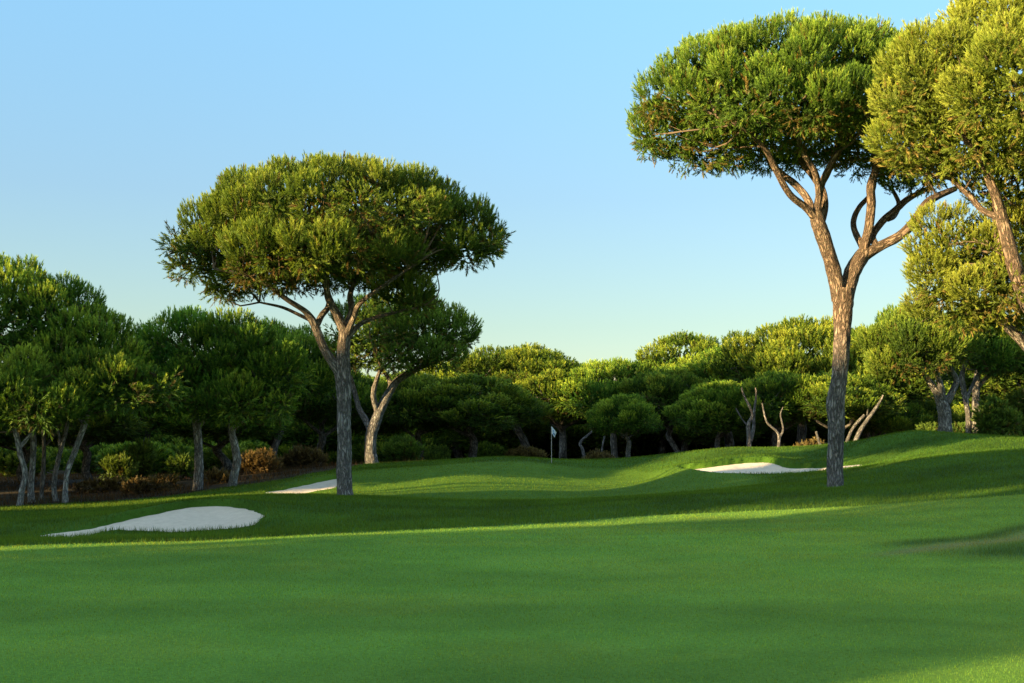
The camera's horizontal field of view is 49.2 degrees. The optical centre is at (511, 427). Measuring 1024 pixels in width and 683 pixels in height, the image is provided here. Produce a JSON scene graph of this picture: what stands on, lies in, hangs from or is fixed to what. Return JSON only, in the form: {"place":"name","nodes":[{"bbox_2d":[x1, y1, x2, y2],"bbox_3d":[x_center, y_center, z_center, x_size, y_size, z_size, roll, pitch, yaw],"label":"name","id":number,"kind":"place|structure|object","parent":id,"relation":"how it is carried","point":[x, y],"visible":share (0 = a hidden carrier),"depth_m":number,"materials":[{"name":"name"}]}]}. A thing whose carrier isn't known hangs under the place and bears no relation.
{"place":"outdoors","nodes":[
{"label":"outdoors","id":0,"kind":"place"},
{"bbox_2d":[0,431,1023,682],"bbox_3d":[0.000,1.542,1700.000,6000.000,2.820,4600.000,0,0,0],"label":"ground","id":1,"kind":"structure","parent":0,"point":[744,655],"depth_m":12.82,"materials":[{"name":"plant"}]},
{"bbox_2d":[0,445,54,476],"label":"understory bush","id":2,"kind":"object","parent":1,"relation":"on","point":[9,462],"visible":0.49,"depth_m":66.86,"materials":[{"name":"green plant"}]},
{"bbox_2d":[0,355,94,505],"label":"umbrella pine","id":3,"kind":"object","parent":1,"relation":"on","point":[10,410],"visible":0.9,"depth_m":37.59,"materials":[{"name":"green plant"}]},
{"bbox_2d":[3,413,95,499],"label":"umbrella pine","id":4,"kind":"object","parent":1,"relation":"on","point":[43,468],"visible":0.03,"depth_m":42.94,"materials":[{"name":"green plant"}]},
{"bbox_2d":[0,420,103,481],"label":"tree","id":5,"kind":"object","parent":1,"relation":"on","point":[7,440],"visible":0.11,"depth_m":55.58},
{"bbox_2d":[38,446,69,469],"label":"understory bush","id":6,"kind":"object","parent":1,"relation":"on","point":[53,451],"visible":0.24,"depth_m":77.72,"materials":[{"name":"green plant"}]},
{"bbox_2d":[4,364,129,500],"bbox_3d":[-16.806,-0.117,41.953,5.013,5.880,4.285,0,0,-32],"label":"umbrella pine","id":7,"kind":"object","parent":1,"relation":"on","point":[61,443],"visible":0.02,"depth_m":41.94,"materials":[{"name":"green plant"}]},
{"bbox_2d":[3,408,147,481],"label":"tree","id":8,"kind":"object","parent":1,"relation":"on","point":[111,428],"visible":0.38,"depth_m":52.47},
{"bbox_2d":[0,250,154,502],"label":"umbrella pine","id":9,"kind":"object","parent":1,"relation":"on","point":[58,329],"visible":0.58,"depth_m":39.75,"materials":[{"name":"green plant"}]},
{"bbox_2d":[61,442,118,473],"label":"understory bush","id":10,"kind":"object","parent":1,"relation":"on","point":[95,452],"visible":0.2,"depth_m":70.89,"materials":[{"name":"green plant"}]},
{"bbox_2d":[70,474,127,493],"bbox_3d":[-17.205,2.552,47.156,2.270,1.295,2.386,0,0,38],"label":"dry brush","id":11,"kind":"object","parent":1,"relation":"on","point":[108,484],"visible":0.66,"depth_m":46.94,"materials":[{"name":"brown plant"}]},
{"bbox_2d":[15,343,190,502],"bbox_3d":[-14.480,-0.168,39.588,6.362,5.784,3.828,0,0,0],"label":"umbrella pine","id":12,"kind":"object","parent":1,"relation":"on","point":[126,373],"visible":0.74,"depth_m":38.95,"materials":[{"name":"green plant"}]},
{"bbox_2d":[97,451,141,481],"bbox_3d":[-17.509,1.905,50.062,1.991,1.891,1.800,0,0,0],"label":"shrub","id":13,"kind":"object","parent":1,"relation":"on","point":[114,465],"visible":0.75,"depth_m":49.73,"materials":[{"name":"green plant"}]},
{"bbox_2d":[90,414,173,444],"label":"tree","id":14,"kind":"object","parent":1,"relation":"on","point":[139,434],"visible":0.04,"depth_m":91.01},
{"bbox_2d":[93,439,181,474],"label":"understory bush","id":15,"kind":"object","parent":1,"relation":"on","point":[163,455],"visible":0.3,"depth_m":67.95,"materials":[{"name":"green plant"}]},
{"bbox_2d":[126,437,159,480],"bbox_3d":[-17.492,1.593,53.066,1.779,2.509,1.868,0,0,0],"label":"shrub","id":16,"kind":"object","parent":1,"relation":"on","point":[141,452],"visible":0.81,"depth_m":52.66,"materials":[{"name":"green plant"}]},
{"bbox_2d":[118,474,172,493],"bbox_3d":[-15.033,2.470,46.106,2.246,1.203,2.325,0,0,0],"label":"dry brush","id":17,"kind":"object","parent":1,"relation":"on","point":[136,484],"visible":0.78,"depth_m":45.58,"materials":[{"name":"brown plant"}]},
{"bbox_2d":[42,506,262,536],"bbox_3d":[-8.225,2.263,26.790,5.100,0.416,6.360,0,0,0],"label":"sand bunker","id":18,"kind":"object","parent":1,"relation":"on","point":[201,517],"visible":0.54,"depth_m":27.69},
{"bbox_2d":[112,336,208,477],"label":"tree","id":19,"kind":"object","parent":1,"relation":"on","point":[149,435],"depth_m":57.95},
{"bbox_2d":[152,472,182,488],"bbox_3d":[-14.554,2.424,46.961,1.478,1.179,1.769,0,0,0],"label":"dry brush","id":20,"kind":"object","parent":1,"relation":"on","point":[172,479],"visible":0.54,"depth_m":46.74,"materials":[{"name":"brown plant"}]},
{"bbox_2d":[153,443,192,473],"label":"understory bush","id":21,"kind":"object","parent":1,"relation":"on","point":[182,448],"visible":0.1,"depth_m":71.44,"materials":[{"name":"green plant"}]},
{"bbox_2d":[163,449,193,479],"bbox_3d":[-15.402,1.881,51.929,1.426,1.825,1.510,0,0,0],"label":"shrub","id":22,"kind":"object","parent":1,"relation":"on","point":[183,468],"visible":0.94,"depth_m":51.79,"materials":[{"name":"green plant"}]},
{"bbox_2d":[150,432,215,449],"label":"understory bush","id":23,"kind":"object","parent":1,"relation":"on","point":[163,441],"visible":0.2,"depth_m":88.35,"materials":[{"name":"green plant"}]},
{"bbox_2d":[125,304,256,490],"bbox_3d":[-12.996,-1.271,45.271,5.998,7.694,4.790,0,0,0],"label":"umbrella pine","id":24,"kind":"object","parent":1,"relation":"on","point":[179,321],"visible":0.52,"depth_m":44.45,"materials":[{"name":"green plant"}]},
{"bbox_2d":[0,458,430,505],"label":"dry undergrowth","id":25,"kind":"object","parent":1,"relation":"on","point":[97,497],"visible":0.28,"depth_m":47.54,"materials":[{"name":"brown plant"}]},
{"bbox_2d":[136,399,296,471],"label":"tree","id":26,"kind":"object","parent":1,"relation":"on","point":[183,428],"visible":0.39,"depth_m":55.95,"materials":[{"name":"plant"}]},
{"bbox_2d":[193,466,239,484],"bbox_3d":[-12.717,2.266,48.158,1.906,1.358,2.021,0,0,25],"label":"dry brush","id":27,"kind":"object","parent":1,"relation":"on","point":[215,476],"visible":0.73,"depth_m":47.86,"materials":[{"name":"brown plant"}]},
{"bbox_2d":[166,431,274,442],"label":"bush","id":28,"kind":"object","parent":1,"relation":"on","point":[260,440],"depth_m":95.26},
{"bbox_2d":[188,444,253,472],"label":"understory bush","id":29,"kind":"object","parent":1,"relation":"on","point":[210,459],"visible":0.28,"depth_m":69.22,"materials":[{"name":"green plant"}]},
{"bbox_2d":[203,437,258,444],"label":"understory bush","id":30,"kind":"object","parent":1,"relation":"on","point":[253,440],"visible":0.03,"depth_m":91.19,"materials":[{"name":"green plant"}]},
{"bbox_2d":[169,306,319,486],"bbox_3d":[-10.835,-1.272,44.676,6.121,7.452,4.791,0,0,0],"label":"umbrella pine","id":31,"kind":"object","parent":1,"relation":"on","point":[259,347],"visible":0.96,"depth_m":43.98,"materials":[{"name":"green plant"}]},
{"bbox_2d":[226,441,269,467],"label":"understory bush","id":32,"kind":"object","parent":1,"relation":"on","point":[254,446],"visible":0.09,"depth_m":79.23,"materials":[{"name":"green plant"}]},
{"bbox_2d":[239,447,285,473],"bbox_3d":[-12.184,1.702,54.058,2.494,1.775,2.437,0,0,0],"label":"shrub","id":33,"kind":"object","parent":1,"relation":"on","point":[260,461],"visible":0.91,"depth_m":53.49,"materials":[{"name":"brown plant"}]},
{"bbox_2d":[234,316,336,465],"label":"tree","id":34,"kind":"object","parent":1,"relation":"on","point":[324,373],"visible":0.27,"depth_m":58.30,"materials":[{"name":"plant"}]},
{"bbox_2d":[262,444,311,468],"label":"understory bush","id":35,"kind":"object","parent":1,"relation":"on","point":[284,448],"visible":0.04,"depth_m":66.00,"materials":[{"name":"green plant"}]},
{"bbox_2d":[261,424,316,445],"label":"tree","id":36,"kind":"object","parent":1,"relation":"on","point":[269,443],"visible":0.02,"depth_m":98.09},
{"bbox_2d":[266,479,336,493],"bbox_3d":[-7.669,2.290,42.883,2.578,0.437,6.056,0,0,27],"label":"sand bunker","id":37,"kind":"object","parent":1,"relation":"on","point":[328,484],"visible":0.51,"depth_m":43.42},
{"bbox_2d":[269,433,336,455],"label":"understory bush","id":38,"kind":"object","parent":1,"relation":"on","point":[280,444],"visible":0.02,"depth_m":100.88,"materials":[{"name":"green plant"}]},
{"bbox_2d":[278,444,328,468],"bbox_3d":[-10.807,1.622,58.026,2.778,1.865,2.435,0,0,-17],"label":"shrub","id":39,"kind":"object","parent":1,"relation":"on","point":[304,456],"visible":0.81,"depth_m":57.54,"materials":[{"name":"green plant"}]},
{"bbox_2d":[273,372,378,453],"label":"tree","id":40,"kind":"object","parent":1,"relation":"on","point":[301,434],"visible":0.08,"depth_m":94.28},
{"bbox_2d":[322,451,336,465],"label":"understory bush","id":41,"kind":"object","parent":1,"relation":"on","point":[332,458],"visible":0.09,"depth_m":67.88,"materials":[{"name":"green plant"}]},
{"bbox_2d":[150,149,515,494],"bbox_3d":[-5.542,-3.335,35.816,10.455,11.208,8.669,0,0,-37],"label":"umbrella pine","id":42,"kind":"object","parent":1,"relation":"on","point":[274,235],"visible":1,"depth_m":34.39,"materials":[{"name":"green plant"}]},
{"bbox_2d":[286,367,394,465],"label":"tree","id":43,"kind":"object","parent":1,"relation":"on","point":[307,416],"visible":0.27,"depth_m":65.35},
{"bbox_2d":[324,413,417,437],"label":"tree","id":44,"kind":"object","parent":1,"relation":"on","point":[357,427],"visible":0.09,"depth_m":72.48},
{"bbox_2d":[352,439,392,463],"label":"understory bush","id":45,"kind":"object","parent":1,"relation":"on","point":[358,451],"visible":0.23,"depth_m":65.36,"materials":[{"name":"green plant"}]},
{"bbox_2d":[373,373,394,382],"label":"tree","id":46,"kind":"object","parent":1,"relation":"on","point":[382,378],"depth_m":106.72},
{"bbox_2d":[335,427,450,446],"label":"tree","id":47,"kind":"object","parent":1,"relation":"on","point":[358,439],"visible":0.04,"depth_m":90.06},
{"bbox_2d":[319,286,484,463],"bbox_3d":[-5.659,-2.739,56.865,8.644,9.296,6.392,0,0,0],"label":"umbrella pine","id":48,"kind":"object","parent":1,"relation":"on","point":[388,336],"visible":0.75,"depth_m":56.13,"materials":[{"name":"green plant"}]},
{"bbox_2d":[379,434,425,462],"bbox_3d":[-6.037,1.429,62.085,2.633,2.302,2.914,0,0,0],"label":"shrub","id":49,"kind":"object","parent":1,"relation":"on","point":[405,448],"visible":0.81,"depth_m":61.35,"materials":[{"name":"green plant"}]},
{"bbox_2d":[380,432,442,449],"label":"understory bush","id":50,"kind":"object","parent":1,"relation":"on","point":[427,439],"visible":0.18,"depth_m":89.41,"materials":[{"name":"green plant"}]},
{"bbox_2d":[357,371,471,458],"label":"tree","id":51,"kind":"object","parent":1,"relation":"on","point":[410,387],"visible":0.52,"depth_m":67.70,"materials":[{"name":"plant"}]},
{"bbox_2d":[423,444,451,460],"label":"shrub","id":52,"kind":"object","parent":1,"relation":"on","point":[439,452],"visible":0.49,"depth_m":65.68,"materials":[{"name":"green plant"}]},
{"bbox_2d":[391,361,483,458],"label":"tree","id":53,"kind":"object","parent":1,"relation":"on","point":[457,453],"visible":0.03,"depth_m":89.45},
{"bbox_2d":[391,372,554,457],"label":"tree","id":54,"kind":"object","parent":1,"relation":"on","point":[508,406],"visible":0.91,"depth_m":67.33,"materials":[{"name":"plant"}]},
{"bbox_2d":[443,436,510,458],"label":"understory bush","id":55,"kind":"object","parent":1,"relation":"on","point":[463,453],"visible":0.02,"depth_m":96.66,"materials":[{"name":"green plant"}]},
{"bbox_2d":[464,440,507,457],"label":"shrub","id":56,"kind":"object","parent":1,"relation":"on","point":[485,449],"visible":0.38,"depth_m":73.68,"materials":[{"name":"green plant"}]},
{"bbox_2d":[432,418,557,454],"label":"tree","id":57,"kind":"object","parent":1,"relation":"on","point":[503,439],"visible":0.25,"depth_m":89.10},
{"bbox_2d":[441,342,582,447],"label":"tree","id":58,"kind":"object","parent":1,"relation":"on","point":[514,362],"visible":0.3,"depth_m":84.29,"materials":[{"name":"plant"}]},
{"bbox_2d":[494,434,535,451],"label":"understory bush","id":59,"kind":"object","parent":1,"relation":"on","point":[516,446],"visible":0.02,"depth_m":96.13,"materials":[{"name":"green plant"}]},
{"bbox_2d":[501,444,546,457],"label":"shrub","id":60,"kind":"object","parent":1,"relation":"on","point":[520,451],"visible":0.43,"depth_m":73.44,"materials":[{"name":"brown plant"}]},
{"bbox_2d":[519,438,549,450],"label":"understory bush","id":61,"kind":"object","parent":1,"relation":"on","point":[537,446],"visible":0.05,"depth_m":98.94,"materials":[{"name":"green plant"}]},
{"bbox_2d":[551,426,555,462],"bbox_3d":[1.950,0.817,52.157,0.247,1.818,0.153,0,0,0],"label":"flagstick","id":62,"kind":"object","parent":1,"relation":"on","point":[553,431],"visible":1,"depth_m":52.13,"materials":[{"name":"paint"}]},
{"bbox_2d":[497,358,615,458],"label":"tree","id":63,"kind":"object","parent":1,"relation":"on","point":[539,388],"visible":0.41,"depth_m":81.34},
{"bbox_2d":[530,419,585,447],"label":"tree","id":64,"kind":"object","parent":1,"relation":"on","point":[532,444],"depth_m":98.68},
{"bbox_2d":[536,422,606,457],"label":"understory bush","id":65,"kind":"object","parent":1,"relation":"on","point":[555,452],"visible":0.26,"depth_m":96.19,"materials":[{"name":"green plant"}]},
{"bbox_2d":[579,431,591,458],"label":"bare tree","id":66,"kind":"object","parent":1,"relation":"on","point":[580,443],"visible":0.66,"depth_m":73.93,"materials":[{"name":"grey wood"}]},
{"bbox_2d":[532,416,655,454],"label":"tree","id":67,"kind":"object","parent":1,"relation":"on","point":[571,434],"visible":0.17,"depth_m":94.30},
{"bbox_2d":[581,448,614,458],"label":"shrub","id":68,"kind":"object","parent":1,"relation":"on","point":[595,454],"visible":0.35,"depth_m":71.90,"materials":[{"name":"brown plant"}]},
{"bbox_2d":[541,357,668,457],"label":"tree","id":69,"kind":"object","parent":1,"relation":"on","point":[609,369],"visible":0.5,"depth_m":78.49,"materials":[{"name":"plant"}]},
{"bbox_2d":[571,431,639,456],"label":"understory bush","id":70,"kind":"object","parent":1,"relation":"on","point":[621,444],"visible":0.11,"depth_m":96.19,"materials":[{"name":"green plant"}]},
{"bbox_2d":[583,393,665,457],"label":"tree","id":71,"kind":"object","parent":1,"relation":"on","point":[625,412],"visible":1,"depth_m":61.04,"materials":[{"name":"plant"}]},
{"bbox_2d":[605,425,696,453],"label":"tree","id":72,"kind":"object","parent":1,"relation":"on","point":[660,438],"visible":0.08,"depth_m":97.97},
{"bbox_2d":[652,443,673,454],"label":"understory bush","id":73,"kind":"object","parent":1,"relation":"on","point":[665,449],"visible":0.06,"depth_m":104.21,"materials":[{"name":"green plant"}]},
{"bbox_2d":[618,367,717,452],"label":"tree","id":74,"kind":"object","parent":1,"relation":"on","point":[659,384],"visible":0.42,"depth_m":74.34,"materials":[{"name":"plant"}]},
{"bbox_2d":[622,329,721,451],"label":"tree","id":75,"kind":"object","parent":1,"relation":"on","point":[658,357],"visible":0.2,"depth_m":94.89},
{"bbox_2d":[659,424,763,448],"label":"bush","id":76,"kind":"object","parent":1,"relation":"on","point":[704,438],"visible":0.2,"depth_m":91.42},
{"bbox_2d":[661,379,772,447],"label":"tree","id":77,"kind":"object","parent":1,"relation":"on","point":[693,402],"visible":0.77,"depth_m":68.19,"materials":[{"name":"plant"}]},
{"bbox_2d":[664,344,773,447],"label":"tree","id":78,"kind":"object","parent":1,"relation":"on","point":[692,363],"visible":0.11,"depth_m":81.09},
{"bbox_2d":[674,434,768,450],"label":"understory bush","id":79,"kind":"object","parent":1,"relation":"on","point":[756,443],"visible":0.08,"depth_m":99.84,"materials":[{"name":"green plant"}]},
{"bbox_2d":[735,387,756,447],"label":"bare tree","id":80,"kind":"object","parent":1,"relation":"on","point":[750,434],"visible":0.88,"depth_m":62.96,"materials":[{"name":"plant"}]},
{"bbox_2d":[705,368,829,446],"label":"tree","id":81,"kind":"object","parent":1,"relation":"on","point":[780,381],"visible":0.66,"depth_m":66.13,"materials":[{"name":"plant"}]},
{"bbox_2d":[761,403,783,446],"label":"bare tree","id":82,"kind":"object","parent":1,"relation":"on","point":[779,435],"visible":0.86,"depth_m":62.95,"materials":[{"name":"plant"}]},
{"bbox_2d":[695,462,859,473],"bbox_3d":[10.983,1.768,47.529,7.740,0.572,4.380,0,0,0],"label":"sand bunker","id":83,"kind":"object","parent":1,"relation":"on","point":[753,468],"visible":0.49,"depth_m":48.21},
{"bbox_2d":[739,419,824,446],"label":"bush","id":84,"kind":"object","parent":1,"relation":"on","point":[789,431],"visible":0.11,"depth_m":97.04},
{"bbox_2d":[624,6,957,486],"bbox_3d":[8.597,-5.271,33.975,8.666,14.285,8.950,0,0,40],"label":"umbrella pine","id":85,"kind":"object","parent":1,"relation":"on","point":[802,76],"visible":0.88,"depth_m":32.86,"materials":[{"name":"green plant"}]},
{"bbox_2d":[764,432,827,446],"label":"understory bush","id":86,"kind":"object","parent":1,"relation":"on","point":[788,444],"visible":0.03,"depth_m":102.07,"materials":[{"name":"green plant"}]},
{"bbox_2d":[700,313,902,445],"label":"tree","id":87,"kind":"object","parent":1,"relation":"on","point":[786,344],"visible":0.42,"depth_m":74.63,"materials":[{"name":"plant"}]},
{"bbox_2d":[793,436,825,446],"bbox_3d":[16.140,1.096,59.917,2.212,1.402,1.964,0,0,43],"label":"shrub","id":88,"kind":"object","parent":1,"relation":"on","point":[810,442],"visible":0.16,"depth_m":59.70,"materials":[{"name":"brown plant"}]},
{"bbox_2d":[771,371,908,428],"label":"tree","id":89,"kind":"object","parent":1,"relation":"on","point":[859,400],"visible":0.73,"depth_m":64.98,"materials":[{"name":"plant"}]},
{"bbox_2d":[845,414,864,441],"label":"bare tree","id":90,"kind":"object","parent":1,"relation":"on","point":[856,423],"visible":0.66,"depth_m":63.13,"materials":[{"name":"plant"}]},
{"bbox_2d":[806,421,911,440],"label":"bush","id":91,"kind":"object","parent":1,"relation":"on","point":[824,434],"visible":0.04,"depth_m":95.34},
{"bbox_2d":[853,395,883,440],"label":"bare tree","id":92,"kind":"object","parent":1,"relation":"on","point":[862,426],"visible":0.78,"depth_m":62.92,"materials":[{"name":"plant"}]},
{"bbox_2d":[803,324,942,438],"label":"tree","id":93,"kind":"object","parent":1,"relation":"on","point":[916,390],"visible":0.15,"depth_m":69.66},
{"bbox_2d":[822,400,934,436],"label":"tree","id":94,"kind":"object","parent":1,"relation":"on","point":[909,419],"visible":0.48,"depth_m":68.12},
{"bbox_2d":[852,429,904,440],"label":"shrub","id":95,"kind":"object","parent":1,"relation":"on","point":[861,436],"visible":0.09,"depth_m":75.00,"materials":[{"name":"green plant"}]},
{"bbox_2d":[868,302,954,385],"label":"tree","id":96,"kind":"object","parent":1,"relation":"on","point":[944,377],"depth_m":84.10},
{"bbox_2d":[852,304,988,432],"bbox_3d":[19.662,-2.813,54.048,6.578,6.633,5.144,0,0,0],"label":"umbrella pine","id":97,"kind":"object","parent":1,"relation":"on","point":[922,353],"visible":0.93,"depth_m":53.07,"materials":[{"name":"green plant"}]},
{"bbox_2d":[916,421,937,430],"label":"shrub","id":98,"kind":"object","parent":1,"relation":"on","point":[927,426],"visible":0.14,"depth_m":61.86,"materials":[{"name":"green plant"}]},
{"bbox_2d":[907,395,960,429],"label":"tree","id":99,"kind":"object","parent":1,"relation":"on","point":[930,409],"visible":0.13,"depth_m":83.63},
{"bbox_2d":[859,0,1023,312],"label":"umbrella pine","id":100,"kind":"object","parent":1,"relation":"on","point":[979,118],"visible":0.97,"depth_m":28.28,"materials":[{"name":"green plant"}]},
{"bbox_2d":[897,195,1023,350],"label":"umbrella pine","id":101,"kind":"object","parent":1,"relation":"on","point":[963,281],"visible":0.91,"depth_m":30.23,"materials":[{"name":"green plant"}]},
{"bbox_2d":[952,422,972,432],"bbox_3d":[23.975,0.534,59.999,1.781,1.902,1.941,0,0,0],"label":"shrub","id":102,"kind":"object","parent":1,"relation":"on","point":[962,427],"visible":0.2,"depth_m":59.80,"materials":[{"name":"green plant"}]},
{"bbox_2d":[927,380,1016,429],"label":"tree","id":103,"kind":"object","parent":1,"relation":"on","point":[959,408],"visible":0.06,"depth_m":95.72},
{"bbox_2d":[929,309,1023,433],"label":"umbrella pine","id":104,"kind":"object","parent":1,"relation":"on","point":[1003,358],"visible":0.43,"depth_m":57.52,"materials":[{"name":"green plant"}]},
{"bbox_2d":[944,363,1023,434],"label":"tree","id":105,"kind":"object","parent":1,"relation":"on","point":[991,385],"visible":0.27,"depth_m":71.11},
{"bbox_2d":[959,319,1023,433],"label":"umbrella pine","id":106,"kind":"object","parent":1,"relation":"on","point":[976,391],"visible":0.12,"depth_m":59.83,"materials":[{"name":"green plant"}]},
{"bbox_2d":[970,393,1023,435],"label":"shrub","id":107,"kind":"object","parent":1,"relation":"on","point":[1001,415],"visible":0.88,"depth_m":56.48,"materials":[{"name":"green plant"}]},
{"bbox_2d":[1002,387,1023,436],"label":"shrub","id":108,"kind":"object","parent":1,"relation":"on","point":[1013,398],"visible":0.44,"depth_m":59.71,"materials":[{"name":"green plant"}]},
{"bbox_2d":[0,429,1023,545],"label":"rough grass","id":109,"kind":"structure","parent":0,"point":[107,536],"depth_m":30.63,"materials":[{"name":"plant"}]},
{"bbox_2d":[0,0,1023,377],"label":"sky","id":110,"kind":"structure","parent":0,"point":[114,113],"materials":[{"name":"blue"}]},
{"bbox_2d":[869,522,1023,559],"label":"shaggy grass","id":111,"kind":"structure","parent":0,"point":[1020,549],"depth_m":18.16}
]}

